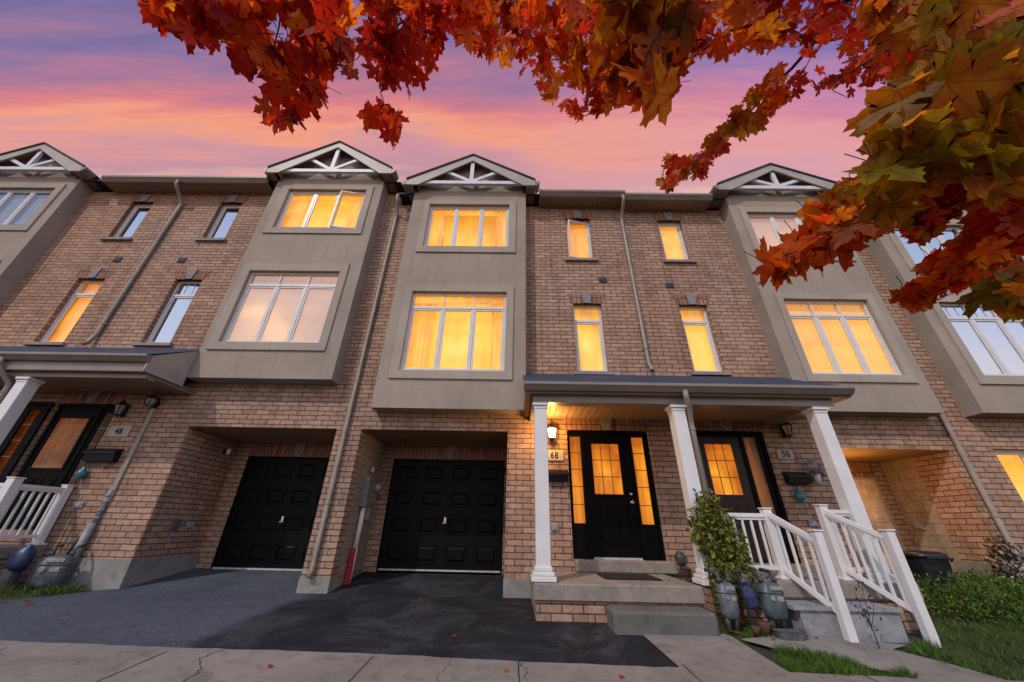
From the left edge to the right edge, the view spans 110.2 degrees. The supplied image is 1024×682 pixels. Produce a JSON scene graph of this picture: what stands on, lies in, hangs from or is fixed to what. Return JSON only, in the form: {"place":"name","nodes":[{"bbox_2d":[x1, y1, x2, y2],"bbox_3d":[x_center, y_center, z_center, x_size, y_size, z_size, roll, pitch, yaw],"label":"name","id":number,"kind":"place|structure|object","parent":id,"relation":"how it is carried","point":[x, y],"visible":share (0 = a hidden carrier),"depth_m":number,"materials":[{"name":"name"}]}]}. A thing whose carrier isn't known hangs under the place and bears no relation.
{"place":"outdoors","nodes":[
{"label":"outdoors","id":0,"kind":"place"},
{"bbox_2d":[0,569,677,666],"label":"driveway","id":1,"kind":"structure","parent":0,"point":[479,616],"depth_m":4.30,"materials":[{"name":"grey asphalt"}]},
{"bbox_2d":[0,0,908,193],"label":"sky","id":2,"kind":"structure","parent":0,"point":[90,81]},
{"bbox_2d":[0,640,1023,681],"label":"sidewalk","id":3,"kind":"structure","parent":0,"point":[21,661],"depth_m":3.09,"materials":[{"name":"concrete"}]},
{"bbox_2d":[1,561,1023,680],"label":"ground","id":4,"kind":"structure","parent":0,"point":[765,651],"depth_m":4.14,"materials":[{"name":"grey concrete"}]},
{"bbox_2d":[0,544,36,594],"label":"plastic bag","id":5,"kind":"object","parent":4,"relation":"on","point":[18,562],"visible":0.93,"depth_m":5.46,"materials":[{"name":"blue plastic"}]},
{"bbox_2d":[0,544,46,587],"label":"concrete porch","id":6,"kind":"object","parent":4,"relation":"on","point":[7,551],"visible":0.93,"depth_m":5.82,"materials":[{"name":"concrete"}]},
{"bbox_2d":[0,477,75,545],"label":"porch railing","id":7,"kind":"object","parent":6,"relation":"on","point":[11,488],"visible":0.96,"depth_m":5.96,"materials":[{"name":"white paint"}]},
{"bbox_2d":[0,346,199,444],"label":"porch roof","id":8,"kind":"structure","parent":6,"relation":"on","point":[26,373],"depth_m":6.45,"materials":[{"name":"beige metal"}]},
{"bbox_2d":[0,580,91,598],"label":"weeds","id":9,"kind":"object","parent":4,"relation":"on","point":[19,589],"visible":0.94,"depth_m":5.34,"materials":[{"name":"green plant"}]},
{"bbox_2d":[30,544,86,589],"bbox_3d":[-7.270,3.656,5.684,0.395,0.728,0.377,13,-30,-21],"label":"gas meter","id":10,"kind":"object","parent":4,"relation":"on","point":[52,569],"visible":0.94,"depth_m":5.59,"materials":[{"name":"grey metal"}]},
{"bbox_2d":[0,142,188,482],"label":"townhouse","id":11,"kind":"structure","parent":4,"relation":"on","point":[77,239],"depth_m":9.09,"materials":[{"name":"brick"}]},
{"bbox_2d":[0,190,52,224],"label":"window","id":12,"kind":"structure","parent":11,"relation":"in","point":[16,206],"depth_m":9.66,"materials":[{"name":"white glass"}]},
{"bbox_2d":[40,281,103,341],"bbox_3d":[-10.297,-0.674,8.489,0.730,1.800,0.140,1,-27,1],"label":"window","id":13,"kind":"structure","parent":11,"relation":"in","point":[60,334],"depth_m":8.54,"materials":[{"name":"white glass"}]},
{"bbox_2d":[114,205,151,236],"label":"window","id":14,"kind":"structure","parent":11,"relation":"in","point":[131,223],"depth_m":9.80,"materials":[{"name":"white glass"}]},
{"bbox_2d":[0,140,406,592],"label":"townhouse","id":15,"kind":"structure","parent":4,"relation":"on","point":[259,292],"depth_m":7.68,"materials":[{"name":"brick"}]},
{"bbox_2d":[0,408,103,527],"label":"front door","id":16,"kind":"structure","parent":15,"relation":"in","point":[56,454],"depth_m":6.85,"materials":[{"name":"black paint"}]},
{"bbox_2d":[72,502,84,507],"bbox_3d":[-7.758,2.931,6.389,0.160,0.100,0.042,1,-27,1],"label":"outlet cover","id":17,"kind":"object","parent":15,"relation":"attached to","point":[78,504],"visible":1,"depth_m":6.37,"materials":[{"name":"white plastic"}]},
{"bbox_2d":[75,462,91,489],"bbox_3d":[-7.929,2.473,6.561,0.170,0.487,0.170,1,-27,1],"label":"wall ornament","id":18,"kind":"object","parent":15,"relation":"attached to","point":[81,473],"depth_m":6.54,"materials":[{"name":"teal ceramic"}]},
{"bbox_2d":[81,448,123,468],"bbox_3d":[-7.734,2.199,6.705,0.596,0.382,0.147,1,-27,1],"label":"mailbox","id":19,"kind":"object","parent":15,"relation":"attached to","point":[109,455],"visible":0.99,"depth_m":6.69,"materials":[{"name":"black metal"}]},
{"bbox_2d":[58,408,155,588],"bbox_3d":[-7.367,2.684,6.461,0.308,3.041,0.147,1,-27,1],"label":"utility conduit","id":20,"kind":"object","parent":15,"relation":"attached to","point":[86,534],"visible":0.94,"depth_m":6.39,"materials":[{"name":"metal"}]},
{"bbox_2d":[106,426,132,436],"bbox_3d":[-7.694,1.771,6.997,0.420,0.210,0.030,1,-27,1],"label":"number plaque","id":21,"kind":"object","parent":15,"relation":"attached to","point":[118,431],"visible":1,"depth_m":6.99,"materials":[{"name":"stone"}]},
{"bbox_2d":[113,400,130,416],"bbox_3d":[-7.787,1.347,7.115,0.210,0.360,0.211,1,-27,1],"label":"wall lantern","id":22,"kind":"object","parent":15,"relation":"attached to","point":[121,409],"depth_m":7.08,"materials":[{"name":"black metal"}]},
{"bbox_2d":[144,395,159,407],"bbox_3d":[-7.224,1.211,7.166,0.220,0.234,0.240,1,-27,1],"label":"globe wall lamp","id":23,"kind":"object","parent":15,"relation":"attached to","point":[152,401],"visible":1,"depth_m":7.12,"materials":[{"name":"black glass"}]},
{"bbox_2d":[146,282,200,342],"bbox_3d":[-7.892,-0.657,8.450,0.680,1.740,0.112,1,-27,1],"label":"window","id":24,"kind":"structure","parent":15,"relation":"in","point":[166,326],"depth_m":8.42,"materials":[{"name":"white glass"}]},
{"bbox_2d":[168,519,181,531],"bbox_3d":[-6.369,3.492,6.766,0.042,0.220,0.180,1,-27,1],"label":"wall vent","id":25,"kind":"object","parent":15,"relation":"attached to","point":[175,525],"depth_m":6.74,"materials":[{"name":"grey plastic"}]},
{"bbox_2d":[186,521,194,527],"bbox_3d":[-6.367,3.645,7.081,0.042,0.120,0.160,1,-27,1],"label":"outlet cover","id":26,"kind":"object","parent":15,"relation":"attached to","point":[190,524],"visible":1,"depth_m":7.06,"materials":[{"name":"grey plastic"}]},
{"bbox_2d":[207,206,240,237],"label":"window","id":27,"kind":"structure","parent":15,"relation":"in","point":[227,215],"depth_m":9.76,"materials":[{"name":"blue glass"}]},
{"bbox_2d":[222,449,231,454],"bbox_3d":[-6.289,2.445,7.894,0.145,0.120,0.100,1,-27,1],"label":"security lamp","id":28,"kind":"object","parent":15,"relation":"attached to","point":[227,451],"visible":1,"depth_m":7.87,"materials":[{"name":"black metal"}]},
{"bbox_2d":[210,456,329,570],"bbox_3d":[-4.905,3.639,7.687,2.290,2.200,0.095,1,-27,1],"label":"garage door","id":29,"kind":"structure","parent":15,"relation":"in","point":[269,524],"depth_m":7.64,"materials":[{"name":"metal"}]},
{"bbox_2d":[222,272,338,342],"bbox_3d":[-5.101,-0.749,8.053,2.150,1.880,0.112,1,-27,1],"label":"window","id":30,"kind":"structure","parent":15,"relation":"in","point":[272,307],"depth_m":8.08,"materials":[{"name":"pink glass"}]},
{"bbox_2d":[276,190,365,227],"bbox_3d":[-4.976,-3.391,9.536,2.810,2.040,0.486,1,-27,1],"label":"window","id":31,"kind":"structure","parent":15,"relation":"in","point":[301,209],"depth_m":9.69,"materials":[{"name":"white glass"}]},
{"bbox_2d":[306,153,684,597],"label":"townhouse","id":32,"kind":"structure","parent":4,"relation":"on","point":[499,281],"depth_m":7.67,"materials":[{"name":"brick"}]},
{"bbox_2d":[344,467,381,583],"bbox_3d":[-2.867,3.593,7.037,0.220,2.083,0.670,1,-27,1],"label":"electric meter","id":33,"kind":"object","parent":32,"relation":"attached to","point":[371,488],"visible":0.98,"depth_m":6.97,"materials":[{"name":"grey metal"}]},
{"bbox_2d":[376,459,504,572],"bbox_3d":[-1.445,3.668,7.651,2.530,2.160,0.095,1,-27,1],"label":"garage door","id":34,"kind":"structure","parent":32,"relation":"in","point":[441,515],"depth_m":7.60,"materials":[{"name":"metal"}]},
{"bbox_2d":[400,293,506,370],"bbox_3d":[-1.200,-0.160,7.886,2.830,2.580,0.400,1,-27,1],"label":"window","id":35,"kind":"structure","parent":32,"relation":"in","point":[446,331],"depth_m":7.94,"materials":[{"name":"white glass"}]},
{"bbox_2d":[424,206,508,246],"bbox_3d":[-1.121,-2.836,9.273,2.780,2.090,0.400,1,-27,1],"label":"window","id":36,"kind":"structure","parent":32,"relation":"in","point":[447,225],"depth_m":9.40,"materials":[{"name":"yellow glass"}]},
{"bbox_2d":[547,423,556,440],"bbox_3d":[0.766,1.746,6.857,0.210,0.360,0.211,1,-27,1],"label":"wall lantern","id":37,"kind":"object","parent":32,"relation":"attached to","point":[551,429],"depth_m":6.80,"materials":[{"name":"white glass"}]},
{"bbox_2d":[551,523,558,530],"bbox_3d":[0.747,3.223,6.186,0.130,0.110,0.042,1,-27,1],"label":"outlet cover","id":38,"kind":"object","parent":32,"relation":"attached to","point":[554,527],"visible":1,"depth_m":6.17,"materials":[{"name":"white plastic"}]},
{"bbox_2d":[548,450,563,460],"bbox_3d":[0.799,2.161,6.743,0.360,0.190,0.030,1,-27,1],"label":"number plaque","id":39,"kind":"object","parent":32,"relation":"attached to","point":[555,455],"visible":0.99,"depth_m":6.74,"materials":[{"name":"stone"}]},
{"bbox_2d":[548,470,568,488],"bbox_3d":[0.836,2.506,6.495,0.386,0.332,0.147,1,-27,1],"label":"mailbox","id":40,"kind":"object","parent":32,"relation":"attached to","point":[558,476],"visible":0.9,"depth_m":6.47,"materials":[{"name":"black metal"}]},
{"bbox_2d":[566,219,592,257],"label":"window","id":41,"kind":"structure","parent":32,"relation":"in","point":[577,233],"depth_m":9.49,"materials":[{"name":"glass"}]},
{"bbox_2d":[573,306,607,370],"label":"window","id":42,"kind":"structure","parent":32,"relation":"in","point":[589,336],"depth_m":8.13,"materials":[{"name":"yellow glass"}]},
{"bbox_2d":[583,436,643,558],"bbox_3d":[1.813,2.767,6.515,0.870,2.050,0.125,1,-27,1],"label":"front door","id":43,"kind":"structure","parent":32,"relation":"in","point":[613,514],"depth_m":6.48,"materials":[{"name":"black paint"}]},
{"bbox_2d":[674,551,686,565],"bbox_3d":[2.749,3.567,5.870,0.170,0.210,0.265,1,-27,1],"label":"wall tap cover","id":44,"kind":"object","parent":32,"relation":"attached to","point":[680,557],"depth_m":5.77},
{"bbox_2d":[0,599,1007,662],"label":"leaf litter","id":45,"kind":"object","parent":4,"relation":"on","point":[456,635],"visible":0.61,"depth_m":4.42,"materials":[{"name":"brown plant"}]},
{"bbox_2d":[137,0,1023,323],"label":"maple tree","id":46,"kind":"object","parent":4,"relation":"on","point":[937,122],"visible":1,"depth_m":0.84,"materials":[{"name":"red plant"}]},
{"bbox_2d":[529,571,705,622],"bbox_3d":[1.366,3.741,5.103,2.180,0.605,1.460,1,-27,1],"label":"concrete porch","id":47,"kind":"object","parent":4,"relation":"on","point":[567,596],"visible":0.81,"depth_m":4.55,"materials":[{"name":"concrete"}]},
{"bbox_2d":[596,573,662,580],"bbox_3d":[1.722,3.506,5.313,0.800,0.016,0.640,1,-27,1],"label":"doormat","id":48,"kind":"object","parent":47,"relation":"on","point":[616,576],"visible":1,"depth_m":5.22,"materials":[{"name":"rubber"}]},
{"bbox_2d":[523,374,895,585],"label":"porch roof","id":49,"kind":"structure","parent":47,"relation":"on","point":[677,402],"depth_m":5.71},
{"bbox_2d":[606,605,719,638],"bbox_3d":[1.770,3.361,4.239,1.200,0.300,0.400,1,-27,1],"label":"concrete step","id":50,"kind":"object","parent":4,"relation":"on","point":[653,620],"visible":0.64,"depth_m":4.10,"materials":[{"name":"grey concrete"}]},
{"bbox_2d":[685,488,757,629],"bbox_3d":[2.757,2.800,4.704,0.836,1.622,0.479,1,-27,1],"label":"leafy shrub","id":51,"kind":"object","parent":4,"relation":"on","point":[715,545],"visible":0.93,"depth_m":4.71,"materials":[{"name":"green plant"}]},
{"bbox_2d":[703,568,739,633],"bbox_3d":[2.603,3.175,4.383,0.218,0.639,0.307,5,-28,-8],"label":"gas meter","id":52,"kind":"object","parent":4,"relation":"on","point":[728,600],"visible":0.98,"depth_m":4.27,"materials":[{"name":"grey metal"}]},
{"bbox_2d":[731,570,758,628],"bbox_3d":[2.909,3.177,4.357,0.303,0.636,0.228,1,-27,1],"label":"gas regulator","id":53,"kind":"object","parent":4,"relation":"on","point":[750,600],"visible":0.91,"depth_m":4.34,"materials":[{"name":"blue metal"}]},
{"bbox_2d":[719,619,777,642],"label":"weeds","id":54,"kind":"object","parent":4,"relation":"on","point":[745,630],"visible":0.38,"depth_m":4.13,"materials":[{"name":"green plant"}]},
{"bbox_2d":[720,627,777,664],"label":"weeds","id":55,"kind":"object","parent":4,"relation":"on","point":[741,641],"visible":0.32,"depth_m":3.93,"materials":[{"name":"green plant"}]},
{"bbox_2d":[750,625,759,635],"bbox_3d":[2.809,3.337,4.110,0.099,0.086,0.099,1,-27,1],"label":"clay pot","id":56,"kind":"object","parent":4,"relation":"on","point":[755,630],"visible":0.98,"depth_m":4.09,"materials":[{"name":"ceramic"}]},
{"bbox_2d":[756,621,770,635],"bbox_3d":[2.929,3.330,4.136,0.143,0.124,0.143,1,-27,1],"label":"clay pot","id":57,"kind":"object","parent":4,"relation":"on","point":[765,626],"visible":0.92,"depth_m":4.10,"materials":[{"name":"ceramic"}]},
{"bbox_2d":[748,568,788,633],"bbox_3d":[3.165,3.181,4.387,0.280,0.652,0.347,1,-27,1],"label":"gas meter","id":58,"kind":"object","parent":4,"relation":"on","point":[772,601],"visible":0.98,"depth_m":4.28,"materials":[{"name":"grey metal"}]},
{"bbox_2d":[690,568,923,632],"bbox_3d":[4.077,3.745,5.096,2.320,0.690,1.440,1,-27,1],"label":"concrete porch","id":59,"kind":"object","parent":4,"relation":"on","point":[793,590],"visible":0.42,"depth_m":4.57,"materials":[{"name":"concrete"}]},
{"bbox_2d":[709,507,858,641],"bbox_3d":[3.418,2.962,4.709,1.297,1.400,0.597,-15,-31,28],"label":"porch railing","id":60,"kind":"object","parent":59,"relation":"on","point":[770,520],"visible":0.81,"depth_m":4.58,"materials":[{"name":"white paint"}]},
{"bbox_2d":[813,504,941,647],"bbox_3d":[4.588,2.879,4.568,0.472,1.460,0.770,1,-27,1],"label":"porch railing","id":61,"kind":"object","parent":59,"relation":"on","point":[847,571],"visible":0.95,"depth_m":4.50,"materials":[{"name":"white paint"}]},
{"bbox_2d":[623,162,1020,603],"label":"townhouse","id":62,"kind":"structure","parent":4,"relation":"on","point":[709,305],"depth_m":7.55,"materials":[{"name":"brick"}]},
{"bbox_2d":[658,223,687,258],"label":"window","id":63,"kind":"structure","parent":62,"relation":"in","point":[674,247],"depth_m":9.43,"materials":[{"name":"glass"}]},
{"bbox_2d":[679,307,721,371],"bbox_3d":[4.181,-0.017,8.061,0.690,1.720,0.140,1,-27,1],"label":"window","id":64,"kind":"structure","parent":62,"relation":"in","point":[703,353],"depth_m":8.11,"materials":[{"name":"yellow glass"}]},
{"bbox_2d":[697,437,767,560],"bbox_3d":[3.978,2.786,6.487,0.820,2.070,0.125,1,-27,1],"label":"front door","id":65,"kind":"structure","parent":62,"relation":"in","point":[725,471],"depth_m":6.62,"materials":[{"name":"black paint"}]},
{"bbox_2d":[748,214,821,249],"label":"window","id":66,"kind":"structure","parent":62,"relation":"in","point":[767,225],"depth_m":9.16,"materials":[{"name":"pink glass"}]},
{"bbox_2d":[776,450,794,458],"bbox_3d":[5.150,2.135,6.730,0.300,0.170,0.030,1,-27,1],"label":"number plaque","id":67,"kind":"object","parent":62,"relation":"attached to","point":[784,454],"visible":1,"depth_m":6.72,"materials":[{"name":"stone"}]},
{"bbox_2d":[779,422,792,438],"bbox_3d":[5.268,1.691,6.858,0.210,0.360,0.211,1,-27,1],"label":"wall lantern","id":68,"kind":"object","parent":62,"relation":"attached to","point":[786,429],"depth_m":6.80,"materials":[{"name":"black metal"}]},
{"bbox_2d":[782,472,812,491],"bbox_3d":[5.186,2.534,6.454,0.426,0.342,0.147,1,-27,1],"label":"mailbox","id":69,"kind":"object","parent":62,"relation":"attached to","point":[803,478],"visible":1,"depth_m":6.43,"materials":[{"name":"black metal"}]},
{"bbox_2d":[793,484,806,513],"bbox_3d":[5.106,2.791,6.317,0.170,0.487,0.170,1,-27,1],"label":"wall ornament","id":70,"kind":"object","parent":62,"relation":"attached to","point":[799,496],"depth_m":6.29,"materials":[{"name":"teal ceramic"}]},
{"bbox_2d":[808,519,817,526],"bbox_3d":[5.219,3.155,6.194,0.130,0.110,0.042,1,-27,1],"label":"outlet cover","id":71,"kind":"object","parent":62,"relation":"attached to","point":[812,522],"visible":1,"depth_m":6.18,"materials":[{"name":"white plastic"}]},
{"bbox_2d":[805,460,825,483],"bbox_3d":[5.533,2.370,6.508,0.352,0.422,0.191,1,-27,1],"label":"wall flower pot","id":72,"kind":"object","parent":62,"relation":"attached to","point":[817,477],"depth_m":6.49,"materials":[{"name":"white ceramic"}]},
{"bbox_2d":[784,301,901,374],"bbox_3d":[6.927,-0.072,7.629,1.870,1.800,0.112,1,-27,1],"label":"window","id":73,"kind":"structure","parent":62,"relation":"in","point":[836,337],"depth_m":7.64,"materials":[{"name":"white glass"}]},
{"bbox_2d":[853,477,905,576],"bbox_3d":[7.162,3.887,7.499,1.710,1.940,0.070,1,-27,1],"label":"garage door","id":74,"kind":"structure","parent":62,"relation":"in","point":[874,503],"depth_m":7.65,"materials":[{"name":"brown wood"}]},
{"bbox_2d":[912,522,925,529],"bbox_3d":[8.244,3.753,7.241,0.042,0.130,0.200,1,-27,1],"label":"outlet cover","id":75,"kind":"object","parent":62,"relation":"attached to","point":[919,526],"visible":1,"depth_m":7.22,"materials":[{"name":"beige plastic"}]},
{"bbox_2d":[770,642,917,678],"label":"grass","id":76,"kind":"structure","parent":4,"relation":"on","point":[798,659],"depth_m":3.31,"materials":[{"name":"green plant"}]},
{"bbox_2d":[786,600,909,642],"bbox_3d":[3.921,3.365,4.283,1.260,0.350,0.425,1,-27,1],"label":"precast step","id":77,"kind":"object","parent":4,"relation":"on","point":[814,618],"visible":0.54,"depth_m":4.15,"materials":[{"name":"grey concrete"}]},
{"bbox_2d":[765,210,1023,562],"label":"townhouse","id":78,"kind":"structure","parent":4,"relation":"on","point":[972,367],"depth_m":7.31,"materials":[{"name":"brick"}]},
{"bbox_2d":[894,227,960,263],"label":"window","id":79,"kind":"structure","parent":78,"relation":"in","point":[917,254],"depth_m":8.78,"materials":[{"name":"blue glass"}]},
{"bbox_2d":[939,304,1023,375],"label":"window","id":80,"kind":"structure","parent":78,"relation":"in","point":[997,347],"depth_m":7.57,"materials":[{"name":"white glass"}]},
{"bbox_2d":[994,450,1023,500],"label":"window","id":81,"kind":"structure","parent":78,"relation":"in","point":[1012,461],"depth_m":6.93,"materials":[{"name":"yellow glass"}]},
{"bbox_2d":[862,643,939,653],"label":"weeds","id":82,"kind":"object","parent":4,"relation":"on","point":[915,649],"visible":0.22,"depth_m":3.78,"materials":[{"name":"green plant"}]},
{"bbox_2d":[890,568,1023,626],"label":"hedge","id":83,"kind":"object","parent":4,"relation":"on","point":[978,601],"visible":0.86,"depth_m":5.08,"materials":[{"name":"green plant"}]},
{"bbox_2d":[899,615,1023,680],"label":"grass","id":84,"kind":"structure","parent":4,"relation":"on","point":[985,647],"depth_m":3.85,"materials":[{"name":"plant"}]},
{"bbox_2d":[981,535,1023,610],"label":"flowering shrub","id":85,"kind":"object","parent":4,"relation":"on","point":[1012,552],"visible":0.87,"depth_m":5.66,"materials":[{"name":"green plant"}]},
{"bbox_2d":[642,633,787,671],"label":"path","id":86,"kind":"structure","parent":0,"point":[710,652],"depth_m":3.56,"materials":[{"name":"concrete"}]},
{"bbox_2d":[743,636,1004,679],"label":"path","id":87,"kind":"structure","parent":0,"point":[884,656],"depth_m":3.57,"materials":[{"name":"concrete"}]},
{"bbox_2d":[772,628,806,640],"bbox_3d":[3.128,3.312,4.009,0.340,0.100,0.170,1,-27,1],"label":"plastic tray","id":88,"kind":"object","parent":87,"relation":"on","point":[791,634],"visible":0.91,"depth_m":3.96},
{"bbox_2d":[850,581,883,648],"bbox_3d":[3.895,2.974,3.878,0.291,0.631,0.185,4,-28,-6],"label":"young rose bush","id":89,"kind":"object","parent":87,"relation":"on","point":[868,619],"visible":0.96,"depth_m":3.90,"materials":[{"name":"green plant"}]},
{"bbox_2d":[925,596,1012,609],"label":"driveway","id":90,"kind":"structure","parent":0,"point":[955,605],"depth_m":5.71,"materials":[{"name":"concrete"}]},
{"bbox_2d":[902,550,955,602],"bbox_3d":[7.127,4.005,6.089,0.620,0.730,0.645,1,-27,1],"label":"trash bin","id":91,"kind":"object","parent":90,"relation":"on","point":[932,563],"visible":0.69,"depth_m":5.97,"materials":[{"name":"black plastic"}]}
]}

